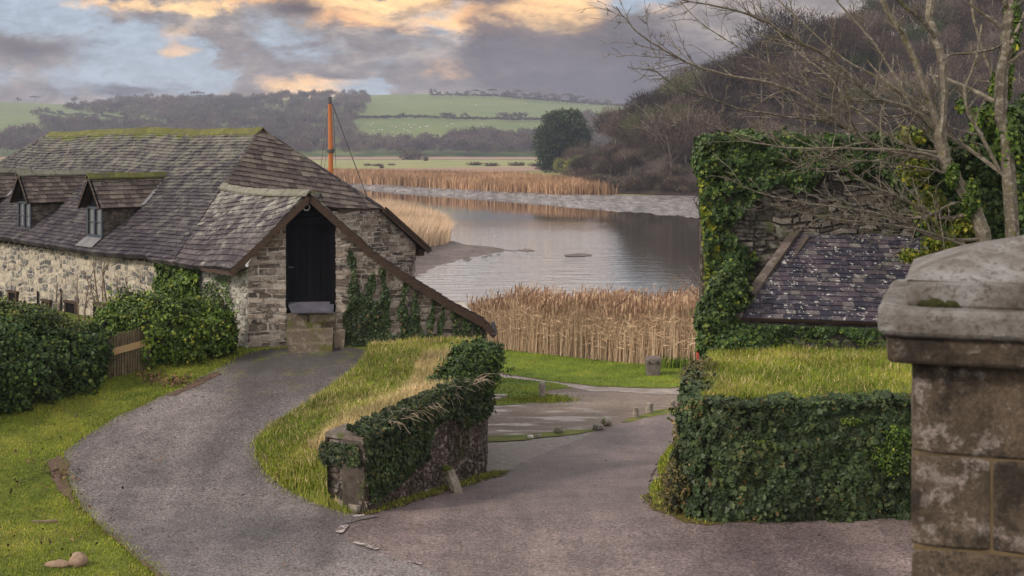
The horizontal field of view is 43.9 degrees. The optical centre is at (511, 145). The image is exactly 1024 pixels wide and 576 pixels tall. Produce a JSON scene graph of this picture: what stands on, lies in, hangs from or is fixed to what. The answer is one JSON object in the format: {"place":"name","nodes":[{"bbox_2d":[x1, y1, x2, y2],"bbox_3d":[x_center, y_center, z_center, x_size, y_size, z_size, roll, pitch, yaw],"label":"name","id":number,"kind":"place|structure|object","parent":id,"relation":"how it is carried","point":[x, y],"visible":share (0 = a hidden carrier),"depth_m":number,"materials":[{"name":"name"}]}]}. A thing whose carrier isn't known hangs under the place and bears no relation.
{"place":"outdoors","nodes":[
{"label":"outdoors","id":0,"kind":"place"},
{"bbox_2d":[0,299,366,575],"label":"grass ground","id":1,"kind":"structure","parent":0,"point":[113,408],"depth_m":26.26,"materials":[{"name":"plant"}]},
{"bbox_2d":[32,519,56,523],"bbox_3d":[-8.653,6.965,23.535,0.445,0.050,0.050,0,0,-8],"label":"fallen stick","id":2,"kind":"object","parent":1,"relation":"on","point":[47,521],"visible":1,"depth_m":23.52,"materials":[{"name":"wood"}]},
{"bbox_2d":[45,283,63,314],"bbox_3d":[-12.508,4.702,34.814,0.461,2.002,1.054,0,0,0],"label":"sapling","id":3,"kind":"object","parent":1,"relation":"on","point":[56,301],"visible":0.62,"depth_m":34.79,"materials":[{"name":"brown plant"}]},
{"bbox_2d":[44,551,88,567],"bbox_3d":[-7.404,6.893,21.134,0.722,0.283,0.295,0,0,0],"label":"field stone","id":4,"kind":"object","parent":1,"relation":"on","point":[78,559],"visible":1,"depth_m":21.04,"materials":[{"name":"stone"}]},
{"bbox_2d":[73,275,92,331],"bbox_3d":[-11.910,4.716,35.458,0.674,2.226,0.406,0,0,-42],"label":"sapling","id":5,"kind":"object","parent":1,"relation":"on","point":[86,293],"visible":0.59,"depth_m":35.32,"materials":[{"name":"brown plant"}]},
{"bbox_2d":[83,258,107,321],"bbox_3d":[-11.821,4.515,36.215,0.792,2.714,1.137,0,0,0],"label":"sapling","id":6,"kind":"object","parent":1,"relation":"on","point":[97,299],"visible":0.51,"depth_m":36.05,"materials":[{"name":"brown plant"}]},
{"bbox_2d":[82,257,113,319],"bbox_3d":[-11.635,4.476,35.915,1.026,2.699,1.040,0,0,0],"label":"sapling","id":7,"kind":"object","parent":1,"relation":"on","point":[92,296],"visible":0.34,"depth_m":35.71,"materials":[{"name":"brown plant"}]},
{"bbox_2d":[47,455,162,575],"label":"bare soil edge","id":8,"kind":"object","parent":1,"relation":"on","point":[53,462],"visible":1,"depth_m":25.65,"materials":[{"name":"soil"}]},
{"bbox_2d":[108,325,150,378],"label":"picket gate","id":9,"kind":"structure","parent":1,"relation":"on","point":[126,347],"depth_m":32.12,"materials":[{"name":"wood"}]},
{"bbox_2d":[82,280,245,370],"bbox_3d":[-9.177,4.928,33.209,4.412,2.789,2.823,0,0,0],"label":"bright hedge","id":10,"kind":"object","parent":1,"relation":"on","point":[181,330],"visible":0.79,"depth_m":32.81,"materials":[{"name":"green plant"}]},
{"bbox_2d":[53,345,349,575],"bbox_3d":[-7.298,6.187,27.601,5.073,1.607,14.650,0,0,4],"label":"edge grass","id":11,"kind":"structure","parent":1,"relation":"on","point":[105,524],"depth_m":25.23,"materials":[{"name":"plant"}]},
{"bbox_2d":[209,293,240,359],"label":"dark shrub","id":12,"kind":"object","parent":1,"relation":"on","point":[223,307],"visible":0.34,"depth_m":33.65,"materials":[{"name":"green plant"}]},
{"bbox_2d":[246,349,366,514],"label":"bank edge grass","id":13,"kind":"structure","parent":1,"relation":"on","point":[266,471],"depth_m":25.90,"materials":[{"name":"plant"}]},
{"bbox_2d":[328,496,359,513],"bbox_3d":[-3.225,6.915,24.514,0.871,0.187,0.160,0,0,41],"label":"kerb stone","id":14,"kind":"object","parent":1,"relation":"on","point":[356,508],"visible":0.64,"depth_m":24.25,"materials":[{"name":"stone"}]},
{"bbox_2d":[0,351,904,575],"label":"fallen leaves","id":15,"kind":"object","parent":1,"relation":"on","point":[147,379],"visible":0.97,"depth_m":26.12,"materials":[{"name":"brown plant"}]},
{"bbox_2d":[64,347,441,575],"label":"ramp lane","id":16,"kind":"structure","parent":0,"point":[176,500],"depth_m":25.52,"materials":[{"name":"asphalt"}]},
{"bbox_2d":[167,371,220,395],"bbox_3d":[-7.798,5.875,31.382,0.334,0.280,1.896,0,0,25],"label":"bare soil patch","id":17,"kind":"object","parent":16,"relation":"on","point":[199,381],"visible":1,"depth_m":31.45,"materials":[{"name":"soil"}]},
{"bbox_2d":[336,524,347,532],"bbox_3d":[-3.080,6.950,23.068,0.151,0.001,0.489,0,0,6],"label":"road dash","id":18,"kind":"object","parent":16,"relation":"on","point":[342,527],"visible":1,"depth_m":23.06,"materials":[{"name":"paint"}]},
{"bbox_2d":[0,157,560,158],"bbox_3d":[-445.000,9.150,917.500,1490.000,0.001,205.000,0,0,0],"label":"dry marsh","id":19,"kind":"structure","parent":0,"point":[416,158],"depth_m":903.18,"materials":[{"name":"plant"}]},
{"bbox_2d":[0,136,608,152],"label":"valley tree belt","id":20,"kind":"object","parent":19,"relation":"on","point":[391,145],"visible":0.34,"depth_m":974.08,"materials":[{"name":"plant"}]},
{"bbox_2d":[0,94,628,156],"bbox_3d":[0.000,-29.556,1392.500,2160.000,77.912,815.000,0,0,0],"label":"hills","id":21,"kind":"structure","parent":0,"point":[14,113],"depth_m":1379.78,"materials":[{"name":"plant"}]},
{"bbox_2d":[38,107,167,124],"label":"field hedge","id":22,"kind":"object","parent":21,"relation":"on","point":[46,110],"visible":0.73,"depth_m":1411.85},
{"bbox_2d":[0,88,379,149],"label":"wood","id":23,"kind":"object","parent":21,"relation":"on","point":[172,109],"visible":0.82,"depth_m":1281.72,"materials":[{"name":"plant"}]},
{"bbox_2d":[349,110,544,120],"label":"field hedge","id":24,"kind":"object","parent":21,"relation":"on","point":[510,116],"visible":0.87,"depth_m":1287.81,"materials":[{"name":"plant"}]},
{"bbox_2d":[344,125,552,151],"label":"valley wood","id":25,"kind":"object","parent":21,"relation":"on","point":[491,135],"visible":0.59,"depth_m":1039.69,"materials":[{"name":"plant"}]},
{"bbox_2d":[429,89,628,106],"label":"skyline hedge","id":26,"kind":"object","parent":21,"relation":"on","point":[511,94],"visible":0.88,"depth_m":1638.43,"materials":[{"name":"plant"}]},
{"bbox_2d":[576,108,616,144],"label":"side valley wood","id":27,"kind":"object","parent":21,"relation":"on","point":[601,139],"visible":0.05,"depth_m":1185.88,"materials":[{"name":"plant"}]},
{"bbox_2d":[0,159,698,195],"bbox_3d":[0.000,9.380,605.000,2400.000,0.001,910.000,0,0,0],"label":"meadow","id":28,"kind":"structure","parent":0,"point":[401,163],"depth_m":648.25,"materials":[{"name":"plant"}]},
{"bbox_2d":[398,147,425,159],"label":"round bush","id":29,"kind":"object","parent":28,"relation":"on","point":[409,154],"visible":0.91,"depth_m":809.90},
{"bbox_2d":[552,157,566,172],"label":"bush","id":30,"kind":"object","parent":28,"relation":"on","point":[557,163],"visible":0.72,"depth_m":399.09,"materials":[{"name":"green plant"}]},
{"bbox_2d":[528,106,595,172],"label":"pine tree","id":31,"kind":"object","parent":28,"relation":"on","point":[551,143],"visible":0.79,"depth_m":426.81,"materials":[{"name":"green plant"}]},
{"bbox_2d":[559,155,581,175],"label":"golden tree","id":32,"kind":"object","parent":28,"relation":"on","point":[570,160],"visible":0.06,"depth_m":370.62,"materials":[{"name":"green plant"}]},
{"bbox_2d":[560,136,601,174],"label":"bare oak","id":33,"kind":"object","parent":28,"relation":"on","point":[597,146],"visible":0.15,"depth_m":407.63,"materials":[{"name":"grey plant"}]},
{"bbox_2d":[559,50,970,193],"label":"shore scrub","id":34,"kind":"object","parent":28,"relation":"on","point":[627,182],"visible":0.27,"depth_m":253.69,"materials":[{"name":"plant"}]},
{"bbox_2d":[253,335,478,512],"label":"grass bank","id":35,"kind":"structure","parent":0,"point":[329,503],"depth_m":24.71,"materials":[{"name":"plant"}]},
{"bbox_2d":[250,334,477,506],"bbox_3d":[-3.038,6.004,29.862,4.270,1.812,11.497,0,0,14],"label":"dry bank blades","id":36,"kind":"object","parent":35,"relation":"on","point":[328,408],"visible":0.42,"depth_m":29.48,"materials":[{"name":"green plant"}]},
{"bbox_2d":[305,346,456,450],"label":"dry grass","id":37,"kind":"structure","parent":35,"relation":"on","point":[412,389],"depth_m":28.49,"materials":[{"name":"plant"}]},
{"bbox_2d":[338,166,548,171],"bbox_3d":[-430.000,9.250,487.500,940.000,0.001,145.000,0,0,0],"label":"rough pasture","id":38,"kind":"structure","parent":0,"point":[526,168],"depth_m":502.71,"materials":[{"name":"plant"}]},
{"bbox_2d":[0,0,920,104],"label":"sky","id":39,"kind":"structure","parent":0,"point":[56,51],"materials":[{"name":"grey"}]},
{"bbox_2d":[415,241,513,276],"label":"mud spit","id":40,"kind":"structure","parent":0,"point":[452,251],"depth_m":120.32,"materials":[{"name":"soil"}]},
{"bbox_2d":[371,196,456,246],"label":"spit reeds","id":41,"kind":"object","parent":40,"relation":"on","point":[429,226],"visible":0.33,"depth_m":137.80,"materials":[{"name":"plant"}]},
{"bbox_2d":[245,187,698,307],"bbox_3d":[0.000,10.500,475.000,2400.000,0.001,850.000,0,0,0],"label":"river water","id":42,"kind":"structure","parent":0,"point":[634,250],"depth_m":130.43,"materials":[{"name":"grey liquid"}]},
{"bbox_2d":[321,97,366,195],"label":"sailing barge","id":43,"kind":"object","parent":42,"relation":"on","point":[330,150],"visible":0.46,"depth_m":61.93,"materials":[{"name":"wood"}]},
{"bbox_2d":[457,282,698,364],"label":"reed bed","id":44,"kind":"object","parent":42,"relation":"in","point":[632,325],"visible":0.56,"depth_m":55.79,"materials":[{"name":"plant"}]},
{"bbox_2d":[348,182,699,217],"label":"mud bank","id":45,"kind":"structure","parent":0,"point":[680,205],"depth_m":228.70,"materials":[{"name":"soil"}]},
{"bbox_2d":[325,167,610,194],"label":"reed belt","id":46,"kind":"object","parent":45,"relation":"on","point":[513,176],"visible":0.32,"depth_m":297.69,"materials":[{"name":"plant"}]},
{"bbox_2d":[333,172,617,194],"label":"reed fringe","id":47,"kind":"object","parent":45,"relation":"on","point":[463,184],"visible":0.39,"depth_m":268.60,"materials":[{"name":"plant"}]},
{"bbox_2d":[388,350,679,518],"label":"ground","id":48,"kind":"structure","parent":0,"point":[544,417],"depth_m":43.74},
{"bbox_2d":[0,295,115,414],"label":"hedge","id":49,"kind":"object","parent":48,"relation":"on","point":[42,365],"visible":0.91,"depth_m":30.11,"materials":[{"name":"green plant"}]},
{"bbox_2d":[0,297,90,340],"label":"shrub","id":50,"kind":"object","parent":49,"relation":"on","point":[63,319],"visible":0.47,"depth_m":30.88,"materials":[{"name":"green plant"}]},
{"bbox_2d":[0,127,497,353],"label":"barn","id":51,"kind":"structure","parent":48,"relation":"on","point":[134,204],"depth_m":40.43,"materials":[{"name":"stone"}]},
{"bbox_2d":[7,290,18,301],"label":"window","id":52,"kind":"structure","parent":51,"relation":"in","point":[12,294],"depth_m":44.69,"materials":[{"name":"black"}]},
{"bbox_2d":[40,298,51,308],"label":"window","id":53,"kind":"structure","parent":51,"relation":"in","point":[42,300],"depth_m":42.81,"materials":[{"name":"black"}]},
{"bbox_2d":[63,299,78,313],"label":"window","id":54,"kind":"structure","parent":51,"relation":"in","point":[70,306],"depth_m":41.62,"materials":[{"name":"black"}]},
{"bbox_2d":[151,262,199,303],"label":"climbing shrub","id":55,"kind":"object","parent":51,"relation":"attached to","point":[185,280],"visible":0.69,"depth_m":36.35,"materials":[{"name":"green plant"}]},
{"bbox_2d":[201,275,233,312],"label":"creeper","id":56,"kind":"object","parent":51,"relation":"attached to","point":[217,279],"visible":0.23,"depth_m":35.24,"materials":[{"name":"green plant"}]},
{"bbox_2d":[286,220,335,313],"bbox_3d":[-5.479,3.321,34.624,1.435,2.551,0.620,0,0,-8],"label":"loft door","id":57,"kind":"structure","parent":51,"relation":"in","point":[310,244],"depth_m":34.70,"materials":[{"name":"wood"}]},
{"bbox_2d":[342,247,392,346],"bbox_3d":[-4.034,4.840,34.706,1.589,4.107,0.236,0,0,-8],"label":"climbing ivy","id":58,"kind":"object","parent":51,"relation":"attached to","point":[358,312],"visible":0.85,"depth_m":34.70,"materials":[{"name":"green plant"}]},
{"bbox_2d":[392,282,436,340],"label":"climbing ivy","id":59,"kind":"object","parent":51,"relation":"attached to","point":[410,326],"visible":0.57,"depth_m":34.88,"materials":[{"name":"green plant"}]},
{"bbox_2d":[437,307,481,339],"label":"climbing ivy","id":60,"kind":"object","parent":51,"relation":"attached to","point":[467,325],"visible":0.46,"depth_m":35.07,"materials":[{"name":"green plant"}]},
{"bbox_2d":[325,398,487,513],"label":"retaining wall","id":61,"kind":"structure","parent":48,"relation":"on","point":[346,485],"depth_m":26.91,"materials":[{"name":"stone"}]},
{"bbox_2d":[318,440,361,468],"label":"ivy","id":62,"kind":"object","parent":61,"relation":"attached to","point":[333,453],"visible":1,"depth_m":24.42,"materials":[{"name":"green plant"}]},
{"bbox_2d":[345,373,495,441],"bbox_3d":[-1.638,5.528,27.117,1.146,0.914,6.347,0,0,20],"label":"ivy mat","id":63,"kind":"object","parent":61,"relation":"on","point":[365,424],"visible":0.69,"depth_m":26.08,"materials":[{"name":"green plant"}]},
{"bbox_2d":[361,379,496,513],"bbox_3d":[-1.571,6.482,27.042,0.302,2.475,6.716,0,0,20],"label":"ivy","id":64,"kind":"object","parent":61,"relation":"attached to","point":[401,453],"visible":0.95,"depth_m":25.94,"materials":[{"name":"green plant"}]},
{"bbox_2d":[423,333,516,410],"bbox_3d":[-1.310,5.530,30.007,2.681,2.013,1.505,0,0,-35],"label":"ivy bush","id":65,"kind":"object","parent":61,"relation":"on","point":[476,358],"visible":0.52,"depth_m":29.99,"materials":[{"name":"green plant"}]},
{"bbox_2d":[441,465,462,493],"bbox_3d":[-1.253,7.089,26.767,0.526,0.663,0.255,0,0,37],"label":"leaning stone","id":66,"kind":"object","parent":48,"relation":"on","point":[453,480],"visible":0.98,"depth_m":26.69,"materials":[{"name":"stone"}]},
{"bbox_2d":[492,377,571,404],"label":"quay grass patch","id":67,"kind":"object","parent":48,"relation":"on","point":[524,385],"visible":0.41,"depth_m":48.48,"materials":[{"name":"plant"}]},
{"bbox_2d":[488,377,569,405],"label":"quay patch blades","id":68,"kind":"object","parent":67,"relation":"on","point":[522,391],"visible":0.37,"depth_m":48.14,"materials":[{"name":"green plant"}]},
{"bbox_2d":[539,382,545,396],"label":"stone post","id":69,"kind":"object","parent":67,"relation":"on","point":[542,388],"visible":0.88,"depth_m":45.85,"materials":[{"name":"stone"}]},
{"bbox_2d":[504,391,586,404],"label":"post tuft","id":70,"kind":"object","parent":67,"relation":"on","point":[553,398],"visible":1,"depth_m":45.68,"materials":[{"name":"green plant"}]},
{"bbox_2d":[486,431,593,479],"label":"gravel verge","id":71,"kind":"structure","parent":48,"relation":"on","point":[504,455],"depth_m":35.97,"materials":[{"name":"gravel"}]},
{"bbox_2d":[488,429,595,441],"bbox_3d":[0.651,8.871,38.900,4.835,0.199,1.262,0,0,-22],"label":"quay verge strip","id":72,"kind":"object","parent":48,"relation":"on","point":[517,437],"visible":0.73,"depth_m":38.96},
{"bbox_2d":[592,424,603,429],"bbox_3d":[2.720,8.911,40.131,0.358,0.229,0.373,0,0,0],"label":"boulder","id":73,"kind":"object","parent":48,"relation":"on","point":[598,426],"visible":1,"depth_m":39.99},
{"bbox_2d":[601,416,611,425],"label":"boulder","id":74,"kind":"object","parent":48,"relation":"on","point":[606,420],"visible":1,"depth_m":40.88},
{"bbox_2d":[632,407,638,417],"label":"standing stone","id":75,"kind":"object","parent":48,"relation":"on","point":[635,414],"visible":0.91,"depth_m":42.22,"materials":[{"name":"stone"}]},
{"bbox_2d":[621,408,675,421],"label":"quay verge end","id":76,"kind":"object","parent":48,"relation":"on","point":[660,412],"visible":0.5,"depth_m":42.83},
{"bbox_2d":[645,402,652,413],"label":"stone post","id":77,"kind":"object","parent":76,"relation":"on","point":[648,407],"visible":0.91,"depth_m":43.08,"materials":[{"name":"stone"}]},
{"bbox_2d":[660,353,693,368],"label":"rank grass","id":78,"kind":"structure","parent":48,"relation":"on","point":[673,363],"depth_m":53.02,"materials":[{"name":"green plant"}]},
{"bbox_2d":[643,493,889,524],"bbox_3d":[4.763,7.215,24.749,5.778,0.498,3.943,0,0,39],"label":"mossy terrace foot","id":79,"kind":"object","parent":48,"relation":"on","point":[679,517],"visible":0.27,"depth_m":23.89},
{"bbox_2d":[646,441,673,505],"bbox_3d":[3.396,6.702,25.993,0.997,1.095,2.601,0,0,19],"label":"grass mound","id":80,"kind":"object","parent":79,"relation":"on","point":[655,486],"depth_m":25.43,"materials":[{"name":"plant"}]},
{"bbox_2d":[652,353,747,514],"bbox_3d":[4.173,5.923,25.889,2.054,2.960,4.599,0,0,16],"label":"bramble","id":81,"kind":"object","parent":79,"relation":"on","point":[674,487],"visible":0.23,"depth_m":24.35,"materials":[{"name":"green plant"}]},
{"bbox_2d":[661,366,911,523],"bbox_3d":[9.823,5.962,25.309,13.789,2.930,4.034,0,0,0],"label":"ivy curtain","id":82,"kind":"object","parent":48,"relation":"on","point":[791,426],"visible":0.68,"depth_m":23.67,"materials":[{"name":"green plant"}]},
{"bbox_2d":[838,417,862,426],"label":"shrub","id":83,"kind":"object","parent":82,"relation":"attached to","point":[853,422],"visible":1,"depth_m":23.68,"materials":[{"name":"green plant"}]},
{"bbox_2d":[870,424,911,479],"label":"wall shrub","id":84,"kind":"object","parent":82,"relation":"on","point":[897,441],"visible":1,"depth_m":23.57,"materials":[{"name":"green plant"}]},
{"bbox_2d":[693,403,910,514],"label":"terrace wall","id":85,"kind":"structure","parent":48,"relation":"on","point":[709,471],"depth_m":24.02,"materials":[{"name":"stone"}]},
{"bbox_2d":[699,164,928,359],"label":"ruined building","id":86,"kind":"structure","parent":48,"relation":"on","point":[810,275],"depth_m":31.38,"materials":[{"name":"stone"}]},
{"bbox_2d":[698,176,721,290],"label":"yellow ivy","id":87,"kind":"object","parent":86,"relation":"attached to","point":[710,227],"visible":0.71,"depth_m":32.03,"materials":[{"name":"green plant"}]},
{"bbox_2d":[684,258,786,359],"bbox_3d":[5.141,3.921,29.512,2.338,2.530,1.553,0,0,0],"label":"corner ivy","id":88,"kind":"object","parent":86,"relation":"attached to","point":[725,299],"visible":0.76,"depth_m":29.10,"materials":[{"name":"green plant"}]},
{"bbox_2d":[674,265,704,300],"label":"bare twigs","id":89,"kind":"object","parent":88,"relation":"attached to","point":[692,287],"visible":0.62,"depth_m":30.21,"materials":[{"name":"brown plant"}]},
{"bbox_2d":[718,243,756,286],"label":"ivy trails","id":90,"kind":"object","parent":86,"relation":"attached to","point":[753,255],"visible":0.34,"depth_m":32.20,"materials":[{"name":"green plant"}]},
{"bbox_2d":[693,133,906,292],"bbox_3d":[7.678,2.033,31.979,6.181,4.683,0.614,0,0,0],"label":"ivy","id":91,"kind":"object","parent":86,"relation":"attached to","point":[762,166],"visible":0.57,"depth_m":31.98,"materials":[{"name":"green plant"}]},
{"bbox_2d":[745,323,883,347],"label":"eave ivy","id":92,"kind":"object","parent":86,"relation":"attached to","point":[785,331],"visible":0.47,"depth_m":29.25,"materials":[{"name":"green plant"}]},
{"bbox_2d":[689,126,947,183],"bbox_3d":[7.814,0.276,32.523,6.677,1.557,1.640,0,0,0],"label":"ivy crest","id":93,"kind":"object","parent":86,"relation":"attached to","point":[709,163],"visible":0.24,"depth_m":32.04,"materials":[{"name":"green plant"}]},
{"bbox_2d":[878,235,1023,575],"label":"stone pillar","id":94,"kind":"structure","parent":48,"relation":"on","point":[951,323],"depth_m":4.53,"materials":[{"name":"stone"}]},
{"bbox_2d":[565,253,591,256],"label":"mud bar","id":95,"kind":"object","parent":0,"point":[579,254],"visible":1,"depth_m":121.32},
{"bbox_2d":[492,349,686,387],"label":"quay grass","id":96,"kind":"structure","parent":0,"point":[640,373],"depth_m":52.17,"materials":[{"name":"plant"}]},
{"bbox_2d":[645,356,660,375],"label":"mooring stone","id":97,"kind":"object","parent":96,"relation":"on","point":[653,365],"visible":0.93,"depth_m":51.19,"materials":[{"name":"stone"}]},
{"bbox_2d":[500,374,678,394],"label":"wet silt track","id":98,"kind":"structure","parent":0,"point":[641,390],"depth_m":48.07,"materials":[{"name":"soil"}]},
{"bbox_2d":[339,413,911,575],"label":"road","id":99,"kind":"structure","parent":0,"point":[453,542],"depth_m":22.91,"materials":[{"name":"asphalt"}]},
{"bbox_2d":[353,541,378,548],"bbox_3d":[-2.534,6.950,22.096,0.603,0.001,0.109,0,0,41],"label":"road dash","id":100,"kind":"object","parent":99,"relation":"on","point":[366,545],"visible":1,"depth_m":22.08,"materials":[{"name":"paint"}]},
{"bbox_2d":[350,471,507,514],"bbox_3d":[-1.464,7.398,27.278,0.799,0.836,6.960,0,0,24],"label":"mossy wall foot","id":101,"kind":"object","parent":99,"relation":"on","point":[433,494],"visible":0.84,"depth_m":26.21},
{"bbox_2d":[355,469,815,523],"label":"wall foot litter","id":102,"kind":"object","parent":99,"relation":"on","point":[470,480],"depth_m":26.22,"materials":[{"name":"green plant"}]},
{"bbox_2d":[693,328,911,399],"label":"terrace grass","id":103,"kind":"structure","parent":0,"point":[824,383],"depth_m":26.38,"materials":[{"name":"plant"}]},
{"bbox_2d":[577,0,1023,278],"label":"bare tree","id":104,"kind":"object","parent":103,"relation":"on","point":[943,158],"visible":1,"depth_m":26.75,"materials":[{"name":"brown plant"}]},
{"bbox_2d":[894,126,975,263],"bbox_3d":[9.208,1.074,27.565,1.939,3.084,1.502,0,0,28],"label":"yellow green ivy","id":105,"kind":"object","parent":104,"relation":"attached to","point":[964,225],"visible":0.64,"depth_m":27.66,"materials":[{"name":"green plant"}]},
{"bbox_2d":[888,92,1023,252],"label":"tree ivy","id":106,"kind":"object","parent":104,"relation":"attached to","point":[986,176],"visible":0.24,"depth_m":28.20,"materials":[{"name":"green plant"}]},
{"bbox_2d":[943,0,1023,219],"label":"trunk ivy","id":107,"kind":"object","parent":104,"relation":"attached to","point":[986,124],"visible":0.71,"depth_m":26.95,"materials":[{"name":"green plant"}]},
{"bbox_2d":[702,342,911,398],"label":"dry terrace blades","id":108,"kind":"object","parent":103,"relation":"on","point":[800,355],"visible":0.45,"depth_m":26.40,"materials":[{"name":"green plant"}]},
{"bbox_2d":[585,11,1023,194],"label":"wooded hillside","id":109,"kind":"structure","parent":0,"point":[689,175],"depth_m":258.25,"materials":[{"name":"plant"},{"name":"bark"}]},
{"bbox_2d":[631,101,683,149],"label":"bare oak","id":110,"kind":"object","parent":109,"relation":"on","point":[653,122],"visible":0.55,"depth_m":261.72,"materials":[{"name":"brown plant"}]},
{"bbox_2d":[563,0,1023,177],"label":"hillside wood","id":111,"kind":"object","parent":109,"relation":"on","point":[951,14],"visible":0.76,"depth_m":268.27,"materials":[{"name":"brown plant"}]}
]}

